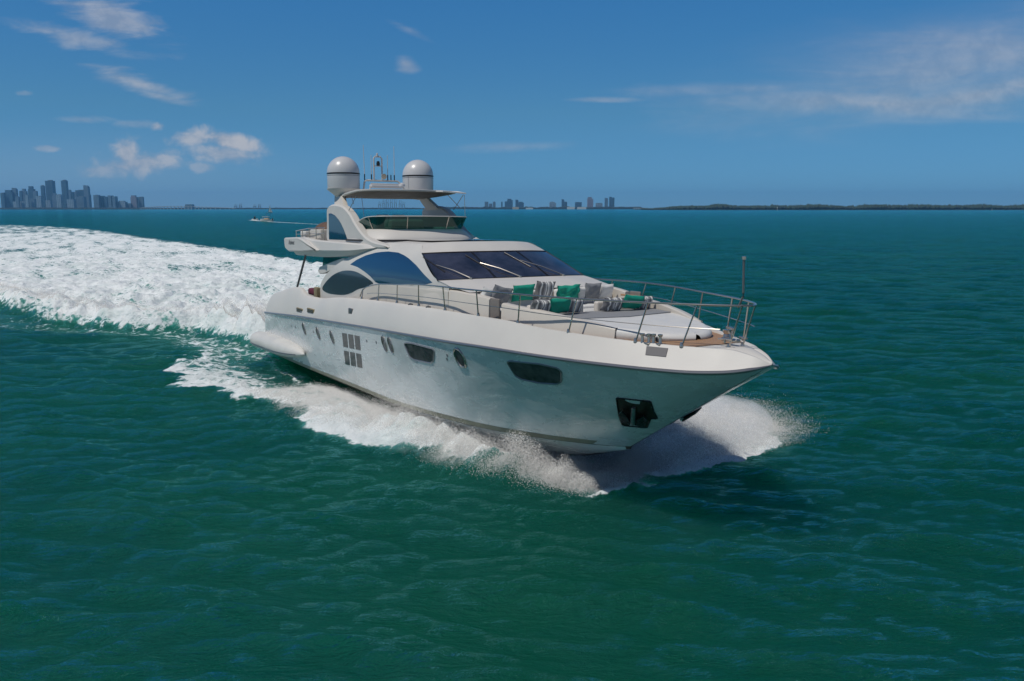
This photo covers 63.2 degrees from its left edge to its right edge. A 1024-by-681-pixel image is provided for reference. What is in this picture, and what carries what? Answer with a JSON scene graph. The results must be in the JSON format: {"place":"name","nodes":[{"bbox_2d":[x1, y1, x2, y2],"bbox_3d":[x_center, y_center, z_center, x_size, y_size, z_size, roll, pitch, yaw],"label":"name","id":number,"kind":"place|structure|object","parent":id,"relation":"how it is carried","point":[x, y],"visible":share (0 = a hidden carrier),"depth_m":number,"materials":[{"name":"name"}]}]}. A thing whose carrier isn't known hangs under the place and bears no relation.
{"place":"outdoors","nodes":[
{"label":"outdoors","id":0,"kind":"place"},
{"bbox_2d":[0,207,173,208],"bbox_3d":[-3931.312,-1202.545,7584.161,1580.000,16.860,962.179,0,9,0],"label":"city shore","id":1,"kind":"structure","parent":0,"point":[76,208],"depth_m":7113.15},
{"bbox_2d":[0,193,6,207],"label":"tower block","id":2,"kind":"structure","parent":1,"relation":"on","point":[3,200],"depth_m":7694.86,"materials":[{"name":"blue glass"}]},
{"bbox_2d":[4,190,14,207],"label":"tower block","id":3,"kind":"structure","parent":1,"relation":"on","point":[10,196],"depth_m":7727.47,"materials":[{"name":"blue glass"}]},
{"bbox_2d":[11,188,17,200],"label":"tower block","id":4,"kind":"structure","parent":1,"relation":"on","point":[15,190],"depth_m":7756.76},
{"bbox_2d":[15,196,20,207],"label":"tower block","id":5,"kind":"structure","parent":1,"relation":"on","point":[17,198],"depth_m":7314.20,"materials":[{"name":"grey"}]},
{"bbox_2d":[13,201,24,207],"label":"tower block","id":6,"kind":"structure","parent":1,"relation":"on","point":[22,204],"depth_m":7350.72,"materials":[{"name":"grey"}]},
{"bbox_2d":[19,191,22,200],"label":"tower block","id":7,"kind":"structure","parent":1,"relation":"on","point":[21,195],"depth_m":7693.06,"materials":[{"name":"blue glass"}]},
{"bbox_2d":[22,189,27,200],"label":"tower block","id":8,"kind":"structure","parent":1,"relation":"on","point":[25,192],"depth_m":7726.66,"materials":[{"name":"blue glass"}]},
{"bbox_2d":[25,195,29,206],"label":"tower block","id":9,"kind":"structure","parent":1,"relation":"on","point":[27,200],"depth_m":7281.91,"materials":[{"name":"grey"}]},
{"bbox_2d":[24,199,36,207],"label":"tower block","id":10,"kind":"structure","parent":1,"relation":"on","point":[32,203],"depth_m":7317.78,"materials":[{"name":"grey"}]},
{"bbox_2d":[28,186,34,198],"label":"tower block","id":11,"kind":"structure","parent":1,"relation":"on","point":[31,189],"depth_m":7833.13,"materials":[{"name":"blue glass"}]},
{"bbox_2d":[33,191,37,198],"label":"tower block","id":12,"kind":"structure","parent":1,"relation":"on","point":[35,193],"depth_m":7695.13,"materials":[{"name":"grey"}]},
{"bbox_2d":[36,196,43,207],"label":"tower block","id":13,"kind":"structure","parent":1,"relation":"on","point":[39,201],"depth_m":7250.36,"materials":[{"name":"grey"}]},
{"bbox_2d":[40,185,45,206],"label":"tower block","id":14,"kind":"structure","parent":1,"relation":"on","point":[43,193],"depth_m":7770.59,"materials":[{"name":"blue glass"}]},
{"bbox_2d":[45,200,52,207],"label":"tower block","id":15,"kind":"structure","parent":1,"relation":"on","point":[48,203],"depth_m":7325.33,"materials":[{"name":"grey"}]},
{"bbox_2d":[45,180,55,203],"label":"tower block","id":16,"kind":"structure","parent":1,"relation":"on","point":[50,187],"depth_m":7835.15,"materials":[{"name":"blue glass"}]},
{"bbox_2d":[52,193,56,207],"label":"tower block","id":17,"kind":"structure","parent":1,"relation":"on","point":[54,200],"depth_m":7707.20,"materials":[{"name":"blue glass"}]},
{"bbox_2d":[56,194,62,207],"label":"tower block","id":18,"kind":"structure","parent":1,"relation":"on","point":[59,200],"depth_m":7254.63,"materials":[{"name":"grey"}]},
{"bbox_2d":[61,180,68,202],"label":"tower block","id":19,"kind":"structure","parent":1,"relation":"on","point":[64,189],"depth_m":7768.65,"materials":[{"name":"blue glass"}]},
{"bbox_2d":[68,190,71,198],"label":"tower block","id":20,"kind":"structure","parent":1,"relation":"on","point":[70,194],"depth_m":7704.27,"materials":[{"name":"grey"}]},
{"bbox_2d":[67,199,76,207],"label":"tower block","id":21,"kind":"structure","parent":1,"relation":"on","point":[71,203],"depth_m":7262.26,"materials":[{"name":"grey"}]},
{"bbox_2d":[75,190,83,196],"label":"tower block","id":22,"kind":"structure","parent":1,"relation":"on","point":[80,192],"depth_m":7810.01,"materials":[{"name":"blue glass"}]},
{"bbox_2d":[76,196,86,207],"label":"tower block","id":23,"kind":"structure","parent":1,"relation":"on","point":[81,201],"depth_m":7370.46,"materials":[{"name":"grey"}]},
{"bbox_2d":[83,185,90,207],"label":"tower block","id":24,"kind":"structure","parent":1,"relation":"on","point":[86,188],"depth_m":7711.34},
{"bbox_2d":[93,195,100,207],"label":"tower block","id":25,"kind":"structure","parent":1,"relation":"on","point":[97,200],"depth_m":7301.00,"materials":[{"name":"grey"}]},
{"bbox_2d":[100,196,107,207],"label":"tower block","id":26,"kind":"structure","parent":1,"relation":"on","point":[104,201],"depth_m":7340.24,"materials":[{"name":"blue glass"}]},
{"bbox_2d":[108,196,117,207],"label":"tower block","id":27,"kind":"structure","parent":1,"relation":"on","point":[112,201],"depth_m":7235.24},
{"bbox_2d":[118,201,127,207],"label":"tower block","id":28,"kind":"structure","parent":1,"relation":"on","point":[122,204],"depth_m":7273.48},
{"bbox_2d":[130,195,138,207],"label":"tower block","id":29,"kind":"structure","parent":1,"relation":"on","point":[134,201],"depth_m":7341.09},
{"bbox_2d":[138,197,144,207],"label":"tower block","id":30,"kind":"structure","parent":1,"relation":"on","point":[141,202],"depth_m":7378.96,"materials":[{"name":"grey"}]},
{"bbox_2d":[140,206,232,208],"bbox_3d":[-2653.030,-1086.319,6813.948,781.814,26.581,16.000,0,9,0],"label":"causeway bridge","id":31,"kind":"structure","parent":0,"point":[179,206],"depth_m":6805.77,"materials":[{"name":"grey concrete"}]},
{"bbox_2d":[185,204,194,208],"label":"bridge house","id":32,"kind":"structure","parent":0,"point":[189,205],"depth_m":6872.92,"materials":[{"name":"grey concrete"}]},
{"bbox_2d":[175,208,423,208],"bbox_3d":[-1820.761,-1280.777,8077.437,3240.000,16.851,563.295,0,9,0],"label":"shore","id":33,"kind":"structure","parent":0,"point":[303,208],"depth_m":7804.04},
{"bbox_2d":[0,209,1023,680],"bbox_3d":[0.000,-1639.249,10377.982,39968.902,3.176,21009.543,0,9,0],"label":"sea","id":34,"kind":"structure","parent":0,"point":[196,483],"depth_m":23.79,"materials":[{"name":"liquid"}]},
{"bbox_2d":[260,213,273,220],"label":"motor boat","id":35,"kind":"object","parent":34,"relation":"on","point":[267,219],"visible":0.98,"depth_m":504.29,"materials":[{"name":"beige plastic"}]},
{"bbox_2d":[250,146,778,456],"bbox_3d":[-2.597,-2.172,31.926,7.772,11.270,32.408,-5,9,-31],"label":"motor yacht","id":36,"kind":"object","parent":34,"relation":"on","point":[400,312],"visible":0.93,"depth_m":25.27,"materials":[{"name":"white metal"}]},
{"bbox_2d":[314,222,326,228],"bbox_3d":[-8.515,-5.300,38.837,1.398,0.488,2.623,-5,9,-31],"label":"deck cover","id":37,"kind":"object","parent":36,"relation":"on","point":[323,224],"visible":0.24,"depth_m":38.34,"materials":[{"name":"grey fabric"}]},
{"bbox_2d":[322,270,372,294],"bbox_3d":[-6.597,-2.272,33.232,0.085,1.079,5.940,-5,9,-31],"label":"saloon window","id":38,"kind":"structure","parent":36,"relation":"in","point":[342,282],"depth_m":33.24,"materials":[{"name":"black glass"}]},
{"bbox_2d":[350,251,431,283],"bbox_3d":[-4.330,-2.580,29.679,0.402,1.151,7.640,-5,9,-31],"label":"wheelhouse side window","id":39,"kind":"structure","parent":36,"relation":"in","point":[383,267],"depth_m":29.42,"materials":[{"name":"blue glass"}]},
{"bbox_2d":[481,287,492,296],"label":"cushion","id":40,"kind":"object","parent":36,"relation":"on","point":[487,293],"visible":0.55,"depth_m":24.20,"materials":[{"name":"white fabric"}]},
{"bbox_2d":[491,284,512,303],"bbox_3d":[-0.331,-1.338,24.431,0.686,0.551,0.277,11,19,-36],"label":"cushion","id":41,"kind":"object","parent":36,"relation":"on","point":[503,298],"visible":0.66,"depth_m":24.32,"materials":[{"name":"grey fabric"}]},
{"bbox_2d":[511,284,534,301],"bbox_3d":[0.331,-1.416,24.718,0.770,0.530,0.256,-7,27,-30],"label":"cushion","id":42,"kind":"object","parent":36,"relation":"on","point":[525,289],"visible":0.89,"depth_m":24.61,"materials":[{"name":"teal fabric"}]},
{"bbox_2d":[530,299,550,310],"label":"cushion","id":43,"kind":"object","parent":36,"relation":"on","point":[545,305],"visible":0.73,"depth_m":22.43,"materials":[{"name":"fabric"}]},
{"bbox_2d":[533,281,555,298],"bbox_3d":[0.978,-1.516,25.146,0.686,0.594,0.276,0,22,-32],"label":"cushion","id":44,"kind":"object","parent":36,"relation":"on","point":[544,288],"visible":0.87,"depth_m":25.02,"materials":[{"name":"fabric"}]},
{"bbox_2d":[549,296,571,312],"bbox_3d":[1.311,-0.972,22.769,0.700,0.493,0.250,-11,41,-26],"label":"cushion","id":45,"kind":"object","parent":36,"relation":"on","point":[558,305],"visible":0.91,"depth_m":22.64,"materials":[{"name":"teal fabric"}]},
{"bbox_2d":[556,284,580,297],"bbox_3d":[1.726,-1.485,25.540,0.874,0.466,0.321,-6,27,-30],"label":"cushion","id":46,"kind":"object","parent":36,"relation":"on","point":[573,291],"visible":0.88,"depth_m":25.42,"materials":[{"name":"teal fabric"}]},
{"bbox_2d":[565,299,583,312],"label":"cushion","id":47,"kind":"object","parent":36,"relation":"on","point":[579,303],"visible":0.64,"depth_m":23.04,"materials":[{"name":"fabric"}]},
{"bbox_2d":[578,287,585,297],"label":"cushion","id":48,"kind":"object","parent":36,"relation":"on","point":[581,293],"visible":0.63,"depth_m":25.85,"materials":[{"name":"white fabric"}]},
{"bbox_2d":[584,283,601,298],"bbox_3d":[2.505,-1.559,26.044,0.624,0.530,0.270,-3,23,-31],"label":"cushion","id":49,"kind":"object","parent":36,"relation":"on","point":[592,290],"visible":0.98,"depth_m":25.92,"materials":[{"name":"grey fabric"}]},
{"bbox_2d":[599,284,613,297],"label":"cushion","id":50,"kind":"object","parent":36,"relation":"on","point":[606,290],"visible":0.89,"depth_m":26.34,"materials":[{"name":"white fabric"}]},
{"bbox_2d":[600,297,623,310],"bbox_3d":[2.868,-1.039,23.790,0.742,0.426,0.261,-2,34,-32],"label":"cushion","id":51,"kind":"object","parent":36,"relation":"on","point":[609,306],"visible":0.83,"depth_m":23.68,"materials":[{"name":"fabric"}]},
{"bbox_2d":[622,294,645,308],"bbox_3d":[3.475,-1.117,24.053,0.784,0.448,0.250,3,36,-36],"label":"cushion","id":52,"kind":"object","parent":36,"relation":"on","point":[627,297],"visible":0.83,"depth_m":23.93,"materials":[{"name":"teal fabric"}]},
{"bbox_2d":[639,296,652,308],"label":"cushion","id":53,"kind":"object","parent":36,"relation":"on","point":[647,299],"visible":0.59,"depth_m":24.35,"materials":[{"name":"fabric"}]},
{"bbox_2d":[0,0,1023,207],"label":"sky","id":54,"kind":"structure","parent":0,"point":[200,103],"materials":[{"name":"blue"}]},
{"bbox_2d":[447,206,641,208],"bbox_3d":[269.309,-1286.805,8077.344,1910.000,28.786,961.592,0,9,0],"label":"island shore","id":55,"kind":"structure","parent":0,"point":[564,207],"depth_m":7606.35,"materials":[{"name":"green plant"}]},
{"bbox_2d":[507,199,512,206],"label":"tower block","id":56,"kind":"structure","parent":55,"relation":"on","point":[509,202],"depth_m":8352.89,"materials":[{"name":"blue glass"}]},
{"bbox_2d":[549,202,555,206],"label":"tower block","id":57,"kind":"structure","parent":55,"relation":"on","point":[552,204],"depth_m":8315.51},
{"bbox_2d":[575,202,581,206],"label":"tower block","id":58,"kind":"structure","parent":55,"relation":"on","point":[578,204],"depth_m":8470.89,"materials":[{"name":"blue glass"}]},
{"bbox_2d":[587,197,592,206],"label":"tower block","id":59,"kind":"structure","parent":55,"relation":"on","point":[589,201],"depth_m":8323.02,"materials":[{"name":"grey concrete"}]},
{"bbox_2d":[595,203,602,206],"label":"tower block","id":60,"kind":"structure","parent":55,"relation":"on","point":[598,204],"depth_m":8379.68,"materials":[{"name":"grey concrete"}]},
{"bbox_2d":[609,197,614,206],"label":"tower block","id":61,"kind":"structure","parent":55,"relation":"on","point":[611,201],"depth_m":8480.64,"materials":[{"name":"blue glass"}]},
{"bbox_2d":[637,209,1022,209],"bbox_3d":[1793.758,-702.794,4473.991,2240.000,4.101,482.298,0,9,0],"label":"island","id":62,"kind":"structure","parent":0,"point":[849,209],"depth_m":4252.28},
{"bbox_2d":[641,203,1023,209],"bbox_3d":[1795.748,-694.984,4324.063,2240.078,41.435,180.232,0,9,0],"label":"mangrove wood","id":63,"kind":"object","parent":62,"relation":"on","point":[807,206],"visible":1,"depth_m":4256.87,"materials":[{"name":"green plant"}]}
]}

